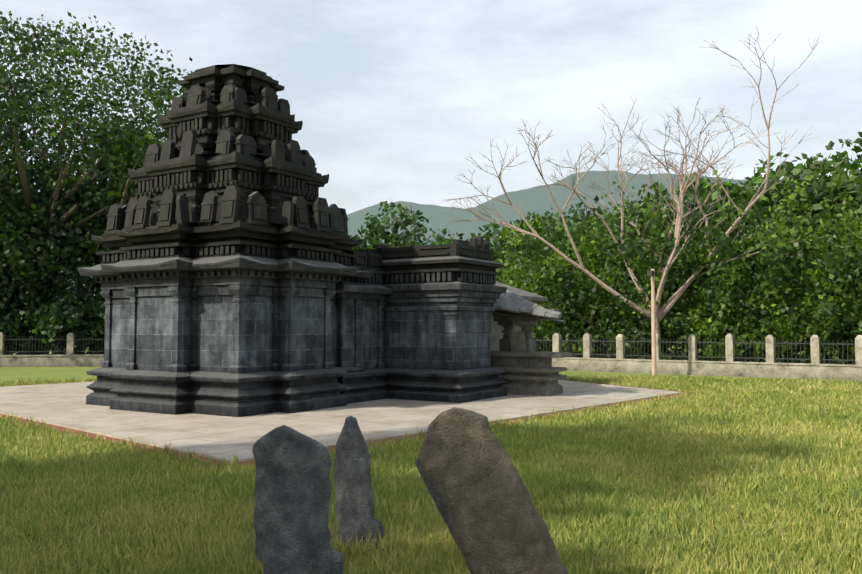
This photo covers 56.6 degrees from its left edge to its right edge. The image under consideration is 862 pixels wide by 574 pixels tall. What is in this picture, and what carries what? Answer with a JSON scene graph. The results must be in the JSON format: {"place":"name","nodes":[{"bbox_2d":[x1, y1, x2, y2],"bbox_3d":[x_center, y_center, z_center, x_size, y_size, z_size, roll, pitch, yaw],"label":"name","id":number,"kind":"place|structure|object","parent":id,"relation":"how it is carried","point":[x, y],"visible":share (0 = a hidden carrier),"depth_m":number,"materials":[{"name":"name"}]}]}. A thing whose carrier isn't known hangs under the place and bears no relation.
{"place":"outdoors","nodes":[
{"label":"outdoors","id":0,"kind":"place"},
{"bbox_2d":[0,380,682,462],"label":"paving","id":1,"kind":"structure","parent":0,"point":[67,406],"depth_m":14.01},
{"bbox_2d":[78,64,506,416],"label":"temple","id":2,"kind":"structure","parent":1,"relation":"on","point":[234,274],"depth_m":15.55,"materials":[{"name":"grey stone"}]},
{"bbox_2d":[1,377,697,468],"bbox_3d":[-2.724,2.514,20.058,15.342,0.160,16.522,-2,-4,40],"label":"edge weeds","id":3,"kind":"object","parent":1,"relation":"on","point":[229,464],"visible":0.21,"depth_m":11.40,"materials":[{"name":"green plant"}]},
{"bbox_2d":[491,281,571,395],"bbox_3d":[0.079,1.211,21.487,8.640,2.900,4.600,-2,-3,32],"label":"porch","id":4,"kind":"object","parent":1,"relation":"on","point":[531,371],"visible":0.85,"depth_m":18.53,"materials":[{"name":"stone"}]},
{"bbox_2d":[493,284,562,320],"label":"porch roof","id":5,"kind":"structure","parent":4,"relation":"attached to","point":[509,301],"depth_m":18.41,"materials":[{"name":"grey stone"}]},
{"bbox_2d":[13,170,769,325],"bbox_3d":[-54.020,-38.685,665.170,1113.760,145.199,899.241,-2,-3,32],"label":"hills","id":6,"kind":"structure","parent":0,"point":[535,199],"depth_m":565.21,"materials":[{"name":"green plant"}]},
{"bbox_2d":[0,334,861,573],"bbox_3d":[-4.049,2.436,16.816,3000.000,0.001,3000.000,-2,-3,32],"label":"ground","id":7,"kind":"structure","parent":0,"point":[11,374],"depth_m":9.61,"materials":[{"name":"green plant"}]},
{"bbox_2d":[0,287,28,346],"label":"bush leaves","id":8,"kind":"object","parent":7,"relation":"on","point":[11,299],"visible":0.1,"depth_m":34.58,"materials":[{"name":"green plant"}]},
{"bbox_2d":[0,296,42,354],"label":"bush leaves","id":9,"kind":"object","parent":7,"relation":"on","point":[21,334],"depth_m":32.77,"materials":[{"name":"green plant"}]},
{"bbox_2d":[0,112,49,301],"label":"row leaves","id":10,"kind":"object","parent":7,"relation":"on","point":[25,149],"visible":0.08,"depth_m":36.38,"materials":[{"name":"green plant"}]},
{"bbox_2d":[0,261,88,354],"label":"bush leaves","id":11,"kind":"object","parent":7,"relation":"on","point":[5,293],"depth_m":33.06,"materials":[{"name":"green plant"}]},
{"bbox_2d":[0,11,90,202],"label":"tree leaves","id":12,"kind":"object","parent":7,"relation":"on","point":[21,100],"depth_m":36.05,"materials":[{"name":"green plant"}]},
{"bbox_2d":[0,332,103,366],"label":"fence wall","id":13,"kind":"structure","parent":7,"relation":"on","point":[69,359],"depth_m":31.67,"materials":[{"name":"grey concrete"}]},
{"bbox_2d":[3,336,104,354],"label":"fence rails","id":14,"kind":"object","parent":13,"relation":"attached to","point":[51,351],"visible":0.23,"depth_m":31.79,"materials":[{"name":"black metal"}]},
{"bbox_2d":[0,286,104,354],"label":"bush leaves","id":15,"kind":"object","parent":7,"relation":"on","point":[7,320],"depth_m":33.11,"materials":[{"name":"green plant"}]},
{"bbox_2d":[0,187,108,353],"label":"understorey","id":16,"kind":"object","parent":7,"relation":"on","point":[13,236],"depth_m":32.82,"materials":[{"name":"green plant"}]},
{"bbox_2d":[12,291,104,354],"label":"bush leaves","id":17,"kind":"object","parent":7,"relation":"on","point":[58,311],"depth_m":32.41,"materials":[{"name":"green plant"}]},
{"bbox_2d":[20,294,105,353],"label":"bush leaves","id":18,"kind":"object","parent":7,"relation":"on","point":[39,335],"depth_m":33.44,"materials":[{"name":"green plant"}]},
{"bbox_2d":[0,150,133,350],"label":"row leaves","id":19,"kind":"object","parent":7,"relation":"on","point":[75,227],"depth_m":33.57,"materials":[{"name":"green plant"}]},
{"bbox_2d":[61,288,104,353],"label":"bush leaves","id":20,"kind":"object","parent":7,"relation":"on","point":[87,304],"depth_m":33.57,"materials":[{"name":"green plant"}]},
{"bbox_2d":[64,300,104,350],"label":"bush leaves","id":21,"kind":"object","parent":7,"relation":"on","point":[99,315],"visible":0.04,"depth_m":33.00,"materials":[{"name":"green plant"}]},
{"bbox_2d":[12,116,165,290],"bbox_3d":[-14.915,-2.361,36.887,8.368,11.553,8.326,-2,-3,32],"label":"tree","id":22,"kind":"object","parent":7,"relation":"on","point":[124,159],"depth_m":35.29,"materials":[{"name":"green plant"}]},
{"bbox_2d":[0,12,192,328],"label":"tree","id":23,"kind":"object","parent":7,"relation":"on","point":[157,99],"depth_m":32.67,"materials":[{"name":"green plant"}]},
{"bbox_2d":[33,104,167,299],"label":"row leaves","id":24,"kind":"object","parent":7,"relation":"on","point":[88,125],"depth_m":38.72,"materials":[{"name":"green plant"}]},
{"bbox_2d":[80,195,128,291],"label":"understorey leaves","id":25,"kind":"object","parent":7,"relation":"on","point":[90,234],"depth_m":36.19,"materials":[{"name":"green plant"}]},
{"bbox_2d":[252,425,343,573],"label":"stone","id":26,"kind":"object","parent":7,"relation":"on","point":[293,489],"visible":1,"depth_m":4.68,"materials":[{"name":"grey stone"}]},
{"bbox_2d":[0,379,695,469],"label":"platform edging","id":27,"kind":"object","parent":7,"relation":"on","point":[60,428],"depth_m":11.77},
{"bbox_2d":[350,234,393,249],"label":"far forest leaves","id":28,"kind":"object","parent":7,"relation":"on","point":[364,245],"depth_m":46.70,"materials":[{"name":"green plant"}]},
{"bbox_2d":[350,215,399,249],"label":"far forest leaves","id":29,"kind":"object","parent":7,"relation":"on","point":[376,223],"visible":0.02,"depth_m":46.74,"materials":[{"name":"green plant"}]},
{"bbox_2d":[364,201,463,248],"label":"far forest leaves","id":30,"kind":"object","parent":7,"relation":"on","point":[397,224],"visible":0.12,"depth_m":53.12,"materials":[{"name":"green plant"}]},
{"bbox_2d":[370,232,493,259],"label":"far forest leaves","id":31,"kind":"object","parent":7,"relation":"on","point":[401,241],"visible":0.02,"depth_m":44.85,"materials":[{"name":"green plant"}]},
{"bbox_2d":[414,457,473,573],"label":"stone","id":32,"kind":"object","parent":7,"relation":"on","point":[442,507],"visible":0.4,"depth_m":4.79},
{"bbox_2d":[418,407,567,573],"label":"stone","id":33,"kind":"object","parent":7,"relation":"on","point":[498,524],"visible":1,"depth_m":4.47,"materials":[{"name":"grey stone"}]},
{"bbox_2d":[466,215,571,283],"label":"far forest leaves","id":34,"kind":"object","parent":7,"relation":"on","point":[493,235],"depth_m":44.57,"materials":[{"name":"green plant"}]},
{"bbox_2d":[533,304,559,351],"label":"bush leaves","id":35,"kind":"object","parent":7,"relation":"on","point":[542,337],"visible":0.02,"depth_m":32.32,"materials":[{"name":"green plant"}]},
{"bbox_2d":[500,256,609,355],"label":"forest leaves","id":36,"kind":"object","parent":7,"relation":"on","point":[544,304],"depth_m":31.04,"materials":[{"name":"green plant"}]},
{"bbox_2d":[492,211,634,347],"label":"far forest leaves","id":37,"kind":"object","parent":7,"relation":"on","point":[511,241],"depth_m":37.61,"materials":[{"name":"green plant"}]},
{"bbox_2d":[530,320,608,357],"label":"bush leaves","id":38,"kind":"object","parent":7,"relation":"on","point":[563,332],"depth_m":30.96,"materials":[{"name":"green plant"}]},
{"bbox_2d":[496,212,650,347],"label":"forest leaves","id":39,"kind":"object","parent":7,"relation":"on","point":[557,255],"depth_m":32.22,"materials":[{"name":"green plant"}]},
{"bbox_2d":[526,246,640,355],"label":"forest leaves","id":40,"kind":"object","parent":7,"relation":"on","point":[583,331],"depth_m":31.04,"materials":[{"name":"green plant"}]},
{"bbox_2d":[492,195,686,322],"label":"far forest leaves","id":41,"kind":"object","parent":7,"relation":"on","point":[497,239],"visible":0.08,"depth_m":39.23,"materials":[{"name":"green plant"}]},
{"bbox_2d":[551,309,633,358],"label":"bush leaves","id":42,"kind":"object","parent":7,"relation":"on","point":[593,342],"depth_m":30.28,"materials":[{"name":"green plant"}]},
{"bbox_2d":[509,181,685,357],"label":"forest leaves","id":43,"kind":"object","parent":7,"relation":"on","point":[626,255],"depth_m":29.85,"materials":[{"name":"green plant"}]},
{"bbox_2d":[548,216,667,253],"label":"far forest leaves","id":44,"kind":"object","parent":7,"relation":"on","point":[632,234],"depth_m":41.01,"materials":[{"name":"green plant"}]},
{"bbox_2d":[582,315,674,358],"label":"bush leaves","id":45,"kind":"object","parent":7,"relation":"on","point":[631,351],"depth_m":30.11,"materials":[{"name":"green plant"}]},
{"bbox_2d":[442,29,818,333],"bbox_3d":[7.838,-3.172,29.863,14.809,12.472,7.769,1,-3,-11],"label":"bare tree","id":46,"kind":"object","parent":7,"relation":"on","point":[662,311],"visible":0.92,"depth_m":29.20,"materials":[{"name":"beige plant"}]},
{"bbox_2d":[572,270,694,358],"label":"forest leaves","id":47,"kind":"object","parent":7,"relation":"on","point":[591,308],"depth_m":30.13,"materials":[{"name":"green plant"}]},
{"bbox_2d":[571,204,712,354],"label":"far forest leaves","id":48,"kind":"object","parent":7,"relation":"on","point":[651,220],"depth_m":39.76,"materials":[{"name":"green plant"}]},
{"bbox_2d":[651,269,656,376],"bbox_3d":[7.129,1.137,25.622,0.150,3.452,0.150,-2,-3,32],"label":"lamp pole","id":49,"kind":"object","parent":7,"relation":"on","point":[653,332],"visible":0.83,"depth_m":25.57,"materials":[{"name":"beige metal"}]},
{"bbox_2d":[647,270,653,276],"bbox_3d":[7.038,-0.425,25.555,0.160,0.180,0.380,-2,-3,32],"label":"lamp head","id":50,"kind":"object","parent":49,"relation":"attached to","point":[650,273],"visible":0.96,"depth_m":25.40},
{"bbox_2d":[607,290,701,359],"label":"bush leaves","id":51,"kind":"object","parent":7,"relation":"on","point":[678,333],"depth_m":29.14,"materials":[{"name":"green plant"}]},
{"bbox_2d":[585,228,730,358],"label":"forest leaves","id":52,"kind":"object","parent":7,"relation":"on","point":[642,276],"depth_m":30.63,"materials":[{"name":"green plant"}]},
{"bbox_2d":[569,181,794,304],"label":"far forest leaves","id":53,"kind":"object","parent":7,"relation":"on","point":[661,187],"depth_m":35.35,"materials":[{"name":"green plant"}]},
{"bbox_2d":[645,309,720,360],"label":"bush leaves","id":54,"kind":"object","parent":7,"relation":"on","point":[677,328],"depth_m":28.62,"materials":[{"name":"green plant"}]},
{"bbox_2d":[627,169,741,354],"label":"far forest leaves","id":55,"kind":"object","parent":7,"relation":"on","point":[702,183],"depth_m":39.78,"materials":[{"name":"green plant"}]},
{"bbox_2d":[609,245,778,348],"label":"forest leaves","id":56,"kind":"object","parent":7,"relation":"on","point":[658,278],"depth_m":29.29,"materials":[{"name":"green plant"}]},
{"bbox_2d":[531,333,861,380],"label":"fence wall","id":57,"kind":"structure","parent":7,"relation":"on","point":[730,366],"depth_m":25.82,"materials":[{"name":"beige concrete"}]},
{"bbox_2d":[534,337,854,363],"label":"fence rails","id":58,"kind":"object","parent":57,"relation":"attached to","point":[703,342],"visible":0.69,"depth_m":26.24,"materials":[{"name":"black metal"}]},
{"bbox_2d":[635,209,788,359],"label":"forest leaves","id":59,"kind":"object","parent":7,"relation":"on","point":[746,264],"depth_m":28.70,"materials":[{"name":"green plant"}]},
{"bbox_2d":[670,299,757,361],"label":"bush leaves","id":60,"kind":"object","parent":7,"relation":"on","point":[698,337],"depth_m":28.30,"materials":[{"name":"green plant"}]},
{"bbox_2d":[627,183,839,361],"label":"far forest leaves","id":61,"kind":"object","parent":7,"relation":"on","point":[735,199],"depth_m":32.32,"materials":[{"name":"green plant"}]},
{"bbox_2d":[687,289,783,362],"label":"bush leaves","id":62,"kind":"object","parent":7,"relation":"on","point":[756,293],"depth_m":27.87,"materials":[{"name":"green plant"}]},
{"bbox_2d":[666,265,821,361],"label":"forest leaves","id":63,"kind":"object","parent":7,"relation":"on","point":[777,290],"depth_m":27.59,"materials":[{"name":"green plant"}]},
{"bbox_2d":[675,156,831,256],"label":"far forest leaves","id":64,"kind":"object","parent":7,"relation":"on","point":[754,189],"visible":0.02,"depth_m":37.73,"materials":[{"name":"green plant"}]},
{"bbox_2d":[679,199,851,353],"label":"forest leaves","id":65,"kind":"object","parent":7,"relation":"on","point":[729,251],"depth_m":27.89,"materials":[{"name":"green plant"}]},
{"bbox_2d":[720,313,820,362],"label":"bush leaves","id":66,"kind":"object","parent":7,"relation":"on","point":[775,334],"depth_m":26.67,"materials":[{"name":"green plant"}]},
{"bbox_2d":[701,204,861,331],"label":"forest leaves","id":67,"kind":"object","parent":7,"relation":"on","point":[835,237],"depth_m":27.27,"materials":[{"name":"green plant"}]},
{"bbox_2d":[712,132,861,358],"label":"far forest leaves","id":68,"kind":"object","parent":7,"relation":"on","point":[818,166],"depth_m":31.64,"materials":[{"name":"green plant"}]},
{"bbox_2d":[721,163,859,287],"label":"far forest leaves","id":69,"kind":"object","parent":7,"relation":"on","point":[818,196],"visible":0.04,"depth_m":31.71,"materials":[{"name":"green plant"}]},
{"bbox_2d":[727,255,861,364],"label":"forest leaves","id":70,"kind":"object","parent":7,"relation":"on","point":[830,311],"depth_m":25.68,"materials":[{"name":"green plant"}]},
{"bbox_2d":[755,300,849,363],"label":"bush leaves","id":71,"kind":"object","parent":7,"relation":"on","point":[771,326],"depth_m":26.67,"materials":[{"name":"green plant"}]},
{"bbox_2d":[761,185,861,342],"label":"forest leaves","id":72,"kind":"object","parent":7,"relation":"on","point":[855,228],"depth_m":26.31,"materials":[{"name":"green plant"}]},
{"bbox_2d":[764,178,861,289],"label":"far forest leaves","id":73,"kind":"object","parent":7,"relation":"on","point":[825,181],"depth_m":31.93,"materials":[{"name":"green plant"}]},
{"bbox_2d":[781,295,861,363],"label":"bush leaves","id":74,"kind":"object","parent":7,"relation":"on","point":[826,333],"depth_m":26.01,"materials":[{"name":"green plant"}]},
{"bbox_2d":[791,151,861,262],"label":"far forest leaves","id":75,"kind":"object","parent":7,"relation":"on","point":[837,165],"visible":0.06,"depth_m":32.09,"materials":[{"name":"green plant"}]},
{"bbox_2d":[802,296,857,363],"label":"bush leaves","id":76,"kind":"object","parent":7,"relation":"on","point":[831,345],"depth_m":25.64,"materials":[{"name":"green plant"}]},
{"bbox_2d":[800,215,861,345],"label":"forest leaves","id":77,"kind":"object","parent":7,"relation":"on","point":[846,338],"depth_m":27.13,"materials":[{"name":"green plant"}]},
{"bbox_2d":[811,168,861,278],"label":"far forest leaves","id":78,"kind":"object","parent":7,"relation":"on","point":[829,188],"visible":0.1,"depth_m":31.33,"materials":[{"name":"green plant"}]},
{"bbox_2d":[822,320,861,357],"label":"bush leaves","id":79,"kind":"object","parent":7,"relation":"on","point":[852,348],"visible":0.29,"depth_m":25.59,"materials":[{"name":"green plant"}]},
{"bbox_2d":[828,278,861,320],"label":"forest leaves","id":80,"kind":"object","parent":7,"relation":"on","point":[855,300],"visible":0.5,"depth_m":25.59,"materials":[{"name":"green plant"}]},
{"bbox_2d":[839,185,861,236],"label":"far forest leaves","id":81,"kind":"object","parent":7,"relation":"on","point":[854,189],"visible":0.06,"depth_m":29.20,"materials":[{"name":"green plant"}]},
{"bbox_2d":[850,230,861,297],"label":"forest leaves","id":82,"kind":"object","parent":7,"relation":"on","point":[851,267],"visible":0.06,"depth_m":26.76,"materials":[{"name":"green plant"}]},
{"label":"stone soil","id":83,"kind":"structure","parent":7,"relation":"on","visible":0},
{"bbox_2d":[334,416,383,548],"bbox_3d":[-0.527,1.491,5.886,0.392,1.076,0.185,0,-3,10],"label":"stone","id":84,"kind":"object","parent":83,"relation":"on","point":[354,508],"visible":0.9,"depth_m":5.85,"materials":[{"name":"grey stone"}]},
{"bbox_2d":[0,0,861,213],"label":"sky","id":85,"kind":"structure","parent":0,"point":[392,98],"materials":[{"name":"white"}]},
{"bbox_2d":[686,180,861,363],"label":"forest leaves","id":86,"kind":"object","parent":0,"point":[780,244],"depth_m":26.49,"materials":[{"name":"green plant"}]}
]}

